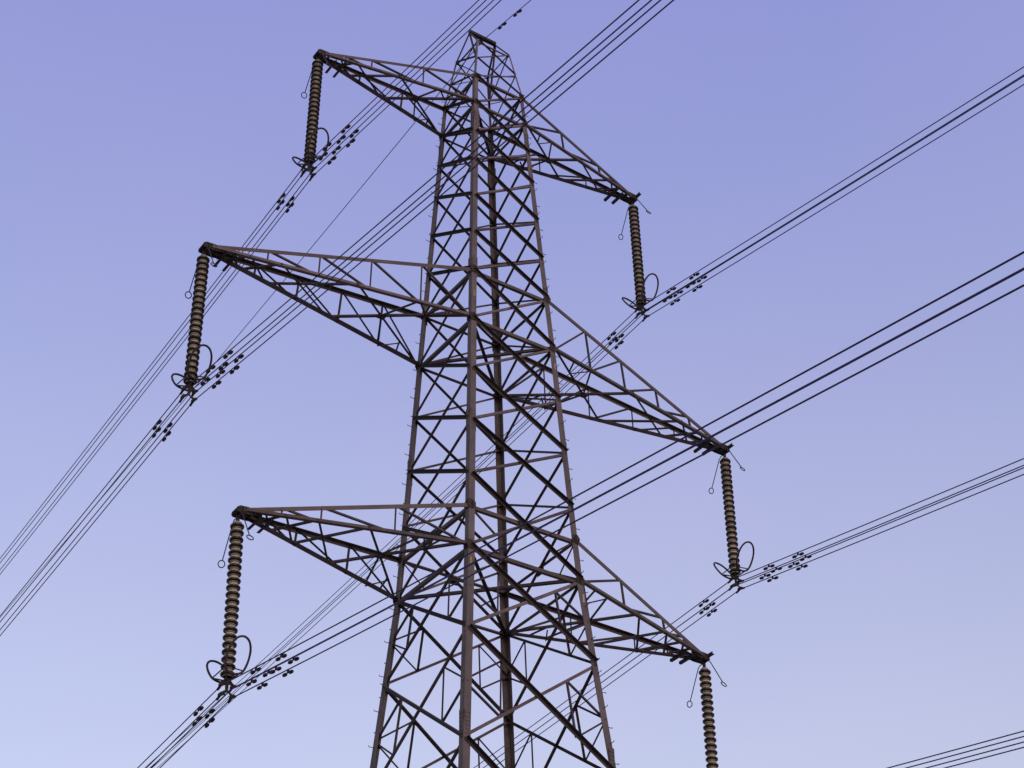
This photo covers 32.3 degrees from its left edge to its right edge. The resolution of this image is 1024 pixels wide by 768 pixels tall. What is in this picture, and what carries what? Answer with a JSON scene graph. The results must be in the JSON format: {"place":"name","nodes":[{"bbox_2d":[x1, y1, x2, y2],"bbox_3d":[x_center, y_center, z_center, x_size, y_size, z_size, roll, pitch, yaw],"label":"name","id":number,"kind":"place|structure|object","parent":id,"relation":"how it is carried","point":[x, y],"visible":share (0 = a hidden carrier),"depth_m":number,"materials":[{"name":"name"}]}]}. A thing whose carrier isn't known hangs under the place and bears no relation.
{"place":"outdoors","nodes":[
{"label":"outdoors","id":0,"kind":"place"},
{"bbox_2d":[0,0,1023,767],"label":"sky","id":1,"kind":"structure","parent":0,"point":[136,135],"materials":[{"name":"blue"}]},
{"bbox_3d":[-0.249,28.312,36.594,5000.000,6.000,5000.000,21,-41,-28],"label":"ground","id":2,"kind":"structure","parent":0,"visible":0},
{"bbox_2d":[198,29,733,767],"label":"lattice pylon","id":3,"kind":"object","parent":2,"relation":"on","point":[470,511],"visible":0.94,"depth_m":55.05,"materials":[{"name":"metal"}]},
{"bbox_2d":[171,248,216,405],"bbox_3d":[-9.144,-1.813,51.190,0.682,5.661,1.811,21,-41,-28],"label":"insulator string","id":4,"kind":"object","parent":3,"relation":"hanging from","point":[194,345],"visible":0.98,"depth_m":50.89,"materials":[{"name":"ceramic"}]},
{"bbox_2d":[0,0,673,635],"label":"conductor bundle","id":5,"kind":"object","parent":4,"relation":"hanging from","point":[206,380],"visible":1,"depth_m":43.09,"materials":[{"name":"metal"}]},
{"bbox_2d":[206,513,253,702],"bbox_3d":[-7.450,5.792,47.038,0.682,5.661,1.811,20,-41,-29],"label":"insulator string","id":6,"kind":"object","parent":3,"relation":"hanging from","point":[231,609],"visible":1,"depth_m":46.75,"materials":[{"name":"ceramic"}]},
{"bbox_2d":[137,251,1023,767],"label":"conductor bundle","id":7,"kind":"object","parent":6,"relation":"hanging from","point":[263,683],"visible":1,"depth_m":32.86,"materials":[{"name":"metal"}]},
{"bbox_2d":[1,0,530,615],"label":"earth wire","id":8,"kind":"object","parent":3,"relation":"attached to","point":[323,232],"visible":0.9,"depth_m":73.23,"materials":[{"name":"metal"}]},
{"bbox_2d":[292,54,331,180],"bbox_3d":[-6.591,-8.995,58.636,0.682,5.661,1.811,22,-42,-27],"label":"insulator string","id":9,"kind":"object","parent":3,"relation":"hanging from","point":[316,74],"visible":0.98,"depth_m":58.33,"materials":[{"name":"ceramic"}]},
{"bbox_2d":[0,0,500,573],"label":"conductor bundle","id":10,"kind":"object","parent":9,"relation":"hanging from","point":[320,158],"visible":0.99,"depth_m":58.14,"materials":[{"name":"metal"}]},
{"bbox_2d":[618,199,658,321],"bbox_3d":[4.609,-4.685,64.971,0.682,5.661,1.811,21,-41,-28],"label":"insulator string","id":11,"kind":"object","parent":3,"relation":"hanging from","point":[638,269],"visible":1,"depth_m":64.63,"materials":[{"name":"ceramic"}]},
{"bbox_2d":[145,66,1023,767],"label":"conductor bundle","id":12,"kind":"object","parent":11,"relation":"hanging from","point":[693,282],"visible":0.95,"depth_m":61.32,"materials":[{"name":"metal"}]},
{"bbox_2d":[687,660,726,767],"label":"insulator string","id":13,"kind":"object","parent":3,"relation":"hanging from","point":[710,740],"visible":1,"depth_m":55.13,"materials":[{"name":"ceramic"}]},
{"bbox_2d":[887,730,1023,767],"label":"conductor bundle","id":14,"kind":"object","parent":13,"relation":"hanging from","point":[968,751],"visible":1,"depth_m":45.44,"materials":[{"name":"metal"}]},
{"bbox_2d":[709,451,754,593],"bbox_3d":[7.486,4.587,60.597,0.682,5.661,1.811,22,-42,-27],"label":"insulator string","id":15,"kind":"object","parent":3,"relation":"hanging from","point":[735,571],"visible":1,"depth_m":60.26,"materials":[{"name":"ceramic"}]},
{"bbox_2d":[474,458,1023,767],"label":"conductor bundle","id":16,"kind":"object","parent":15,"relation":"hanging from","point":[705,600],"visible":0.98,"depth_m":56.62,"materials":[{"name":"metal"}]}
]}

